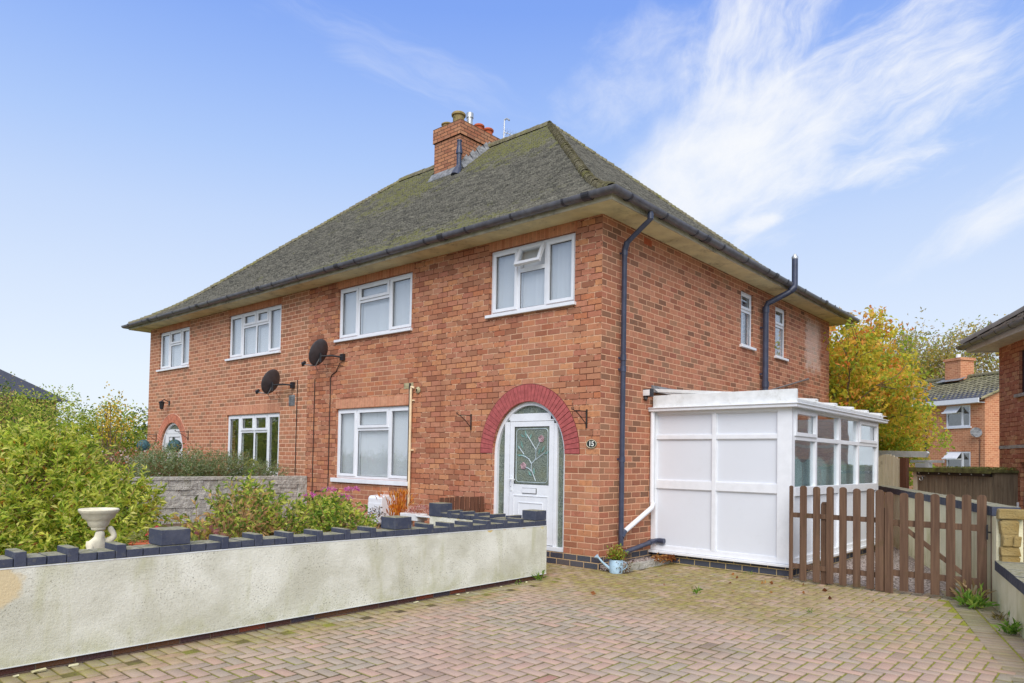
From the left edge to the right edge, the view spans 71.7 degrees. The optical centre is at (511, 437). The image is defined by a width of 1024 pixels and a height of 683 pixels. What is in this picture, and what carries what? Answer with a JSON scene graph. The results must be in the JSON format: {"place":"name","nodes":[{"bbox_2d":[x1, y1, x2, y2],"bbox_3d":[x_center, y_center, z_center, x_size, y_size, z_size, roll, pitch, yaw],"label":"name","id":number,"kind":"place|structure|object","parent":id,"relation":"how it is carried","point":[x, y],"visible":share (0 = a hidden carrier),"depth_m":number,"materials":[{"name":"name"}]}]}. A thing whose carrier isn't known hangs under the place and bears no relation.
{"place":"outdoors","nodes":[
{"label":"outdoors","id":0,"kind":"place"},
{"bbox_2d":[141,517,380,535],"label":"garden soil","id":1,"kind":"structure","parent":0,"point":[180,524],"depth_m":12.08,"materials":[{"name":"brown soil"}]},
{"bbox_2d":[0,417,185,554],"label":"garden shrub","id":2,"kind":"object","parent":1,"relation":"on","point":[36,516],"visible":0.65,"depth_m":7.11,"materials":[{"name":"green plant"}]},
{"bbox_2d":[78,507,119,548],"bbox_3d":[-3.308,0.945,5.658,0.310,0.760,0.310,-1,-2,41],"label":"bird bath","id":3,"kind":"object","parent":1,"relation":"on","point":[98,519],"visible":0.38,"depth_m":5.62,"materials":[{"name":"white stone"}]},
{"bbox_2d":[128,540,149,545],"bbox_3d":[-2.978,1.089,5.760,0.270,0.490,0.270,-1,-2,41],"label":"terracotta bowl","id":4,"kind":"object","parent":1,"relation":"on","point":[139,543],"visible":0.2,"depth_m":5.77,"materials":[{"name":"orange ceramic"}]},
{"bbox_2d":[127,525,158,545],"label":"bedding plant","id":5,"kind":"object","parent":4,"relation":"in","point":[139,535],"visible":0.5,"depth_m":5.73,"materials":[{"name":"green plant"}]},
{"bbox_2d":[183,525,225,540],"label":"purple leaved plant","id":6,"kind":"object","parent":1,"relation":"on","point":[204,534],"visible":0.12,"depth_m":6.88,"materials":[{"name":"green plant"}]},
{"bbox_2d":[170,479,289,538],"bbox_3d":[-3.077,0.946,7.722,1.188,0.990,1.474,1,-2,-1],"label":"peony clump","id":7,"kind":"object","parent":1,"relation":"on","point":[235,525],"visible":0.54,"depth_m":7.74,"materials":[{"name":"green plant"}]},
{"bbox_2d":[202,467,316,535],"bbox_3d":[-3.018,0.915,8.651,1.771,1.110,1.090,-1,-2,41],"label":"leafy perennial","id":8,"kind":"object","parent":1,"relation":"on","point":[250,484],"visible":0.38,"depth_m":8.61,"materials":[{"name":"green plant"}]},
{"bbox_2d":[302,485,359,516],"bbox_3d":[-2.834,1.005,11.100,1.147,0.561,0.700,-1,-2,41],"label":"sedum","id":9,"kind":"object","parent":1,"relation":"on","point":[346,489],"visible":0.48,"depth_m":11.04,"materials":[{"name":"pink plant"}]},
{"bbox_2d":[284,488,377,533],"bbox_3d":[-2.357,1.049,9.088,1.723,0.814,1.204,-1,-2,41],"label":"green perennial","id":10,"kind":"object","parent":1,"relation":"on","point":[326,517],"visible":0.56,"depth_m":8.91,"materials":[{"name":"green plant"}]},
{"bbox_2d":[367,506,385,528],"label":"speckled plant","id":11,"kind":"object","parent":1,"relation":"on","point":[370,513],"visible":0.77,"depth_m":11.15,"materials":[{"name":"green plant"}]},
{"bbox_2d":[375,487,421,515],"bbox_3d":[-1.870,1.128,11.748,0.784,0.637,0.574,1,-2,6],"label":"orange plant","id":12,"kind":"object","parent":1,"relation":"on","point":[397,507],"visible":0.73,"depth_m":11.67,"materials":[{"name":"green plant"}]},
{"bbox_2d":[439,496,483,512],"bbox_3d":[-0.768,1.278,10.604,0.064,0.804,0.960,-1,-2,41],"label":"picket fence","id":13,"kind":"object","parent":1,"relation":"on","point":[461,503],"visible":0.3,"depth_m":10.66,"materials":[{"name":"brown wood"}]},
{"bbox_2d":[400,512,429,526],"bbox_3d":[-1.401,1.356,11.090,0.870,0.330,0.240,-1,-2,41],"label":"white trough","id":14,"kind":"object","parent":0,"point":[419,517],"visible":0.48,"depth_m":11.11,"materials":[{"name":"stone"}]},
{"bbox_2d":[405,504,428,513],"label":"heather","id":15,"kind":"object","parent":14,"relation":"on","point":[419,507],"visible":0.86,"depth_m":11.16,"materials":[{"name":"pink plant"}]},
{"bbox_2d":[0,563,1023,682],"bbox_3d":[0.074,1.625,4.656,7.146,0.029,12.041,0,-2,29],"label":"driveway","id":16,"kind":"structure","parent":0,"point":[523,596],"depth_m":5.81,"materials":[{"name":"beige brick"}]},
{"bbox_2d":[13,581,526,676],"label":"render flakes","id":17,"kind":"object","parent":16,"relation":"on","point":[45,669],"visible":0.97,"depth_m":4.73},
{"bbox_2d":[532,569,546,579],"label":"weed","id":18,"kind":"object","parent":16,"relation":"on","point":[537,576],"visible":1,"depth_m":8.62,"materials":[{"name":"green plant"}]},
{"bbox_2d":[594,554,627,573],"bbox_3d":[1.305,1.656,9.332,0.423,0.240,0.183,1,-2,-9],"label":"watering can","id":19,"kind":"object","parent":16,"relation":"on","point":[613,565],"visible":0.9,"depth_m":9.28,"materials":[{"name":"blue metal"}]},
{"bbox_2d":[603,544,632,573],"bbox_3d":[1.407,1.586,9.328,0.411,0.416,0.347,-1,-2,41],"label":"trailing plant","id":20,"kind":"object","parent":19,"relation":"in","point":[618,554],"visible":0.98,"depth_m":9.29,"materials":[{"name":"green plant"}]},
{"bbox_2d":[600,556,669,572],"bbox_3d":[1.748,1.770,9.956,0.343,0.110,1.281,-1,-2,41],"label":"gravel border","id":21,"kind":"object","parent":16,"relation":"on","point":[642,563],"visible":0.64,"depth_m":9.86,"materials":[{"name":"gravel"}]},
{"bbox_2d":[651,552,678,562],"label":"leaf litter","id":22,"kind":"object","parent":21,"relation":"on","point":[667,557],"visible":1,"depth_m":10.10,"materials":[{"name":"brown plant"}]},
{"bbox_2d":[692,586,702,593],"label":"weed","id":23,"kind":"object","parent":16,"relation":"on","point":[697,590],"visible":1,"depth_m":7.92,"materials":[{"name":"green plant"}]},
{"bbox_2d":[949,578,996,602],"bbox_3d":[4.924,1.638,7.627,0.390,0.295,0.430,0,-2,18],"label":"weed","id":24,"kind":"object","parent":16,"relation":"on","point":[960,583],"visible":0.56,"depth_m":7.60,"materials":[{"name":"green plant"}]},
{"bbox_2d":[951,582,999,608],"bbox_3d":[4.820,1.641,7.411,0.428,0.274,0.396,1,-2,16],"label":"weed","id":25,"kind":"object","parent":16,"relation":"on","point":[974,601],"visible":1,"depth_m":7.37,"materials":[{"name":"green plant"}]},
{"bbox_2d":[987,611,1008,619],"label":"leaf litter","id":26,"kind":"object","parent":16,"relation":"on","point":[997,616],"visible":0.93,"depth_m":6.82,"materials":[{"name":"brown plant"}]},
{"bbox_2d":[990,610,1021,634],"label":"weed","id":27,"kind":"object","parent":16,"relation":"on","point":[1013,628],"visible":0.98,"depth_m":6.23,"materials":[{"name":"green plant"}]},
{"bbox_2d":[0,0,1023,442],"label":"sky","id":28,"kind":"structure","parent":0,"point":[152,152],"materials":[{"name":"blue"}]},
{"bbox_2d":[780,546,960,598],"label":"gravel path","id":29,"kind":"structure","parent":0,"point":[911,567],"depth_m":9.40,"materials":[{"name":"grey gravel"}]},
{"bbox_3d":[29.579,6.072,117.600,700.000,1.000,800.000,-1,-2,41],"label":"ground","id":30,"kind":"structure","parent":0,"visible":0},
{"bbox_2d":[0,414,27,477],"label":"hedge shrub","id":31,"kind":"object","parent":30,"relation":"on","point":[4,426],"visible":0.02,"depth_m":18.84,"materials":[{"name":"green plant"}]},
{"bbox_2d":[0,372,34,424],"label":"wispy shrub","id":32,"kind":"object","parent":30,"relation":"on","point":[11,392],"visible":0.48,"depth_m":19.73,"materials":[{"name":"green plant"}]},
{"bbox_2d":[0,369,67,453],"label":"dark roof house","id":33,"kind":"structure","parent":30,"relation":"on","point":[7,376],"depth_m":41.60,"materials":[{"name":"tile"}]},
{"bbox_2d":[0,383,147,474],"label":"hedge shrub","id":34,"kind":"object","parent":30,"relation":"on","point":[84,426],"visible":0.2,"depth_m":19.93,"materials":[{"name":"green plant"}]},
{"bbox_2d":[0,381,147,473],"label":"dark hedge","id":35,"kind":"object","parent":30,"relation":"on","point":[54,412],"visible":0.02,"depth_m":25.09,"materials":[{"name":"green plant"}]},
{"bbox_2d":[93,381,138,459],"bbox_3d":[-10.661,0.166,19.131,1.216,3.392,1.164,-1,-2,41],"label":"yellow sapling","id":36,"kind":"object","parent":30,"relation":"on","point":[109,438],"visible":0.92,"depth_m":19.09,"materials":[{"name":"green plant"}]},
{"bbox_2d":[0,502,546,677],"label":"rendered garden wall","id":37,"kind":"structure","parent":30,"relation":"on","point":[65,605],"depth_m":5.79,"materials":[{"name":"paint"}]},
{"bbox_2d":[121,110,859,569],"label":"semi detached house","id":38,"kind":"structure","parent":30,"relation":"on","point":[519,294],"depth_m":12.11,"materials":[{"name":"brick"}]},
{"bbox_2d":[159,399,169,409],"bbox_3d":[-9.066,-0.874,18.470,0.180,0.281,0.290,-1,-2,41],"label":"wall lantern","id":39,"kind":"object","parent":38,"relation":"attached to","point":[161,403],"depth_m":18.39,"materials":[{"name":"black plastic"}]},
{"bbox_2d":[156,327,189,371],"bbox_3d":[-8.813,-2.302,18.568,1.870,1.050,0.204,-1,-2,41],"label":"window","id":40,"kind":"structure","parent":38,"relation":"in","point":[174,344],"depth_m":18.70,"materials":[{"name":"white plastic"}]},
{"bbox_2d":[167,434,180,464],"bbox_3d":[-8.795,0.762,18.444,0.842,1.734,0.089,-1,-2,41],"label":"door","id":41,"kind":"structure","parent":38,"relation":"in","point":[170,437],"depth_m":18.46,"materials":[{"name":"white plastic"}]},
{"bbox_2d":[225,304,281,361],"bbox_3d":[-5.749,-2.324,15.874,2.370,1.060,0.204,-1,-2,41],"label":"window","id":42,"kind":"structure","parent":38,"relation":"in","point":[256,333],"depth_m":15.87,"materials":[{"name":"white plastic"}]},
{"bbox_2d":[228,413,279,475],"bbox_3d":[-5.777,0.166,15.764,2.380,1.395,0.170,-1,-2,41],"label":"window","id":43,"kind":"structure","parent":38,"relation":"in","point":[268,416],"depth_m":15.76,"materials":[{"name":"white plastic"}]},
{"bbox_2d":[255,369,294,399],"bbox_3d":[-4.937,-1.109,14.740,0.926,0.632,0.431,1,-2,1],"label":"satellite dish","id":44,"kind":"object","parent":38,"relation":"attached to","point":[270,381],"visible":1,"depth_m":14.68,"materials":[{"name":"grey metal"}]},
{"bbox_2d":[301,339,344,371],"bbox_3d":[-3.637,-1.580,13.618,0.926,0.632,0.431,1,-2,1],"label":"satellite dish","id":45,"kind":"object","parent":38,"relation":"attached to","point":[318,351],"visible":1,"depth_m":13.56,"materials":[{"name":"grey metal"}]},
{"bbox_2d":[330,405,408,485],"bbox_3d":[-2.557,0.138,12.958,2.282,1.395,0.204,-1,-2,41],"label":"window","id":46,"kind":"structure","parent":38,"relation":"in","point":[373,442],"depth_m":13.02,"materials":[{"name":"white plastic"}]},
{"bbox_2d":[334,272,412,342],"bbox_3d":[-2.526,-2.362,13.043,2.250,1.040,0.204,-1,-2,41],"label":"window","id":47,"kind":"structure","parent":38,"relation":"in","point":[381,307],"depth_m":13.09,"materials":[{"name":"white plastic"}]},
{"bbox_2d":[359,494,394,524],"bbox_3d":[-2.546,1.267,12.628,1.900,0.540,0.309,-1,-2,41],"label":"meter box","id":48,"kind":"object","parent":38,"relation":"attached to","point":[373,501],"visible":0.49,"depth_m":12.26,"materials":[{"name":"white plastic"}]},
{"bbox_2d":[456,412,471,429],"bbox_3d":[-0.749,-0.266,11.140,0.282,0.281,0.047,2,-2,-36],"label":"hanging bracket","id":49,"kind":"object","parent":38,"relation":"attached to","point":[470,415],"visible":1,"depth_m":11.22,"materials":[{"name":"black metal"}]},
{"bbox_2d":[503,118,511,137],"bbox_3d":[0.087,-7.588,17.772,0.636,0.780,0.345,1,-2,-15],"label":"tv aerial","id":50,"kind":"object","parent":38,"relation":"attached to","point":[504,130],"visible":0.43,"depth_m":17.69,"materials":[{"name":"silver metal"}]},
{"bbox_2d":[485,233,575,318],"bbox_3d":[0.278,-2.383,10.545,1.720,1.050,0.256,-1,-2,41],"label":"window","id":51,"kind":"structure","parent":38,"relation":"in","point":[537,276],"depth_m":10.59,"materials":[{"name":"white plastic"}]},
{"bbox_2d":[509,421,553,545],"bbox_3d":[0.273,0.652,10.456,0.842,1.794,0.121,-1,-2,41],"label":"door","id":52,"kind":"structure","parent":38,"relation":"in","point":[531,442],"depth_m":10.46,"materials":[{"name":"white plastic"}]},
{"bbox_2d":[571,407,587,427],"bbox_3d":[0.926,-0.281,9.668,0.282,0.281,0.047,2,-2,-36],"label":"hanging bracket","id":53,"kind":"object","parent":38,"relation":"attached to","point":[586,411],"visible":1,"depth_m":9.74,"materials":[{"name":"black metal"}]},
{"bbox_2d":[586,439,596,447],"bbox_3d":[1.085,0.082,9.682,0.170,0.124,0.018,-1,-2,41],"label":"house number plaque","id":54,"kind":"object","parent":38,"relation":"attached to","point":[591,443],"visible":1,"depth_m":9.68,"materials":[{"name":"ceramic"}]},
{"bbox_2d":[643,388,653,400],"bbox_3d":[1.986,-0.534,10.487,0.240,0.379,0.172,-10,-11,81],"label":"security light","id":55,"kind":"object","parent":38,"relation":"attached to","point":[648,392],"visible":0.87,"depth_m":10.41,"materials":[{"name":"white plastic"}]},
{"bbox_2d":[740,291,756,350],"bbox_3d":[4.368,-2.199,13.314,0.204,1.070,0.650,-1,-2,41],"label":"window","id":56,"kind":"structure","parent":38,"relation":"in","point":[747,311],"depth_m":13.47,"materials":[{"name":"white plastic"}]},
{"bbox_2d":[774,307,788,361],"bbox_3d":[5.469,-2.137,14.568,0.204,1.080,0.670,-1,-2,41],"label":"window","id":57,"kind":"structure","parent":38,"relation":"in","point":[780,326],"depth_m":14.74,"materials":[{"name":"white plastic"}]},
{"bbox_2d":[648,385,888,576],"bbox_3d":[4.310,0.682,11.482,2.200,2.820,4.500,-1,-2,41],"label":"lean to conservatory","id":58,"kind":"object","parent":30,"relation":"on","point":[727,469],"visible":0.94,"depth_m":9.98,"materials":[{"name":"plastic"}]},
{"bbox_2d":[789,486,884,591],"bbox_3d":[3.959,1.250,8.667,1.098,1.305,0.111,-1,-2,41],"label":"picket fence","id":59,"kind":"object","parent":30,"relation":"on","point":[827,568],"visible":0.96,"depth_m":8.58,"materials":[{"name":"brown wood"}]},
{"bbox_2d":[823,305,954,488],"bbox_3d":[8.704,-0.252,18.742,6.443,6.712,5.686,2,-2,-31],"label":"autumn tree","id":60,"kind":"object","parent":30,"relation":"on","point":[860,360],"visible":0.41,"depth_m":17.17,"materials":[{"name":"yellow plant"}]},
{"bbox_2d":[878,454,908,488],"bbox_3d":[8.783,1.693,16.561,0.080,2.860,1.280,1,-2,-9],"label":"scalloped fence panel","id":61,"kind":"object","parent":30,"relation":"on","point":[893,470],"visible":0.28,"depth_m":16.39,"materials":[{"name":"brown wood"}]},
{"bbox_2d":[878,451,944,467],"bbox_3d":[9.520,1.724,17.173,0.310,2.860,2.250,1,-2,-14],"label":"white pergola","id":62,"kind":"object","parent":30,"relation":"on","point":[924,463],"visible":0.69,"depth_m":16.82,"materials":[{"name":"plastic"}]},
{"bbox_2d":[871,354,998,488],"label":"brick house","id":63,"kind":"structure","parent":30,"relation":"on","point":[967,403],"depth_m":31.56,"materials":[{"name":"brick"}]},
{"bbox_2d":[942,452,970,467],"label":"window","id":64,"kind":"structure","parent":63,"relation":"in","point":[951,455],"depth_m":31.21,"materials":[{"name":"white plastic"}]},
{"bbox_2d":[942,405,971,428],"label":"window","id":65,"kind":"structure","parent":63,"relation":"in","point":[949,409],"depth_m":31.28,"materials":[{"name":"white plastic"}]},
{"bbox_2d":[970,427,981,436],"bbox_3d":[19.724,-0.235,30.245,0.610,0.435,0.374,1,-2,-10],"label":"satellite dish","id":66,"kind":"object","parent":63,"relation":"attached to","point":[975,432],"visible":1,"depth_m":30.22,"materials":[{"name":"grey metal"}]},
{"bbox_2d":[883,307,988,378],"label":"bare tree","id":67,"kind":"object","parent":30,"relation":"on","point":[936,347],"visible":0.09,"depth_m":45.76,"materials":[{"name":"green plant"}]},
{"bbox_2d":[884,333,991,381],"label":"bare tree","id":68,"kind":"object","parent":30,"relation":"on","point":[937,355],"visible":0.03,"depth_m":46.98,"materials":[{"name":"green plant"}]},
{"bbox_2d":[878,485,1023,608],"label":"tall boundary wall","id":69,"kind":"structure","parent":30,"relation":"on","point":[1007,533],"depth_m":8.18,"materials":[{"name":"yellow stone"}]},
{"bbox_2d":[900,314,1005,379],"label":"bare tree","id":70,"kind":"object","parent":30,"relation":"on","point":[991,364],"visible":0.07,"depth_m":45.55,"materials":[{"name":"green plant"}]},
{"bbox_2d":[908,466,1018,505],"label":"fence","id":71,"kind":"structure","parent":30,"relation":"on","point":[999,485],"depth_m":13.55,"materials":[{"name":"brown wood"}]},
{"bbox_2d":[955,306,1023,561],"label":"brick house","id":72,"kind":"structure","parent":30,"relation":"on","point":[1004,336],"depth_m":13.39,"materials":[{"name":"brick"}]},
{"bbox_2d":[1014,350,1023,397],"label":"window","id":73,"kind":"structure","parent":72,"relation":"in","point":[1020,394],"depth_m":13.06,"materials":[{"name":"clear glass"}]},
{"bbox_2d":[990,516,991,601],"bbox_3d":[5.168,1.321,7.589,0.070,1.040,0.070,-1,-2,41],"label":"gate post","id":74,"kind":"object","parent":30,"relation":"on","point":[991,551],"visible":0.19,"depth_m":7.58,"materials":[{"name":"brown wood"}]},
{"bbox_2d":[885,492,990,600],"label":"picket gate","id":75,"kind":"structure","parent":74,"relation":"attached to","point":[934,576],"depth_m":7.93,"materials":[{"name":"brown wood"}]},
{"bbox_2d":[995,560,1023,638],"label":"boundary wall","id":76,"kind":"structure","parent":30,"relation":"on","point":[1010,586],"depth_m":6.73,"materials":[{"name":"beige paint"}]},
{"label":"neighbour garden soil","id":77,"kind":"structure","parent":0,"visible":0},
{"bbox_2d":[68,439,212,476],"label":"rose bushes","id":78,"kind":"object","parent":77,"relation":"on","point":[122,459],"visible":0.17,"depth_m":14.30,"materials":[{"name":"green plant"}]},
{"bbox_2d":[137,440,149,452],"bbox_3d":[-9.555,0.750,18.352,0.318,1.410,0.318,-1,-2,41],"label":"garden ball","id":79,"kind":"object","parent":77,"relation":"on","point":[144,446],"visible":0.41,"depth_m":18.26,"materials":[{"name":"teal ceramic"}]},
{"bbox_2d":[168,439,181,451],"bbox_3d":[-8.165,0.738,17.131,0.318,1.410,0.318,-1,-2,41],"label":"garden ball","id":80,"kind":"object","parent":77,"relation":"on","point":[178,442],"visible":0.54,"depth_m":17.05,"materials":[{"name":"teal ceramic"}]},
{"bbox_2d":[53,476,306,524],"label":"stone divider wall","id":81,"kind":"structure","parent":77,"relation":"on","point":[184,490],"depth_m":12.61,"materials":[{"name":"grey stone"}]},
{"bbox_2d":[119,438,294,476],"bbox_3d":[-5.731,0.650,13.438,1.555,1.274,3.325,-1,-2,41],"label":"lavender bush","id":82,"kind":"object","parent":77,"relation":"on","point":[197,467],"visible":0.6,"depth_m":13.12,"materials":[{"name":"green plant"}]}
]}

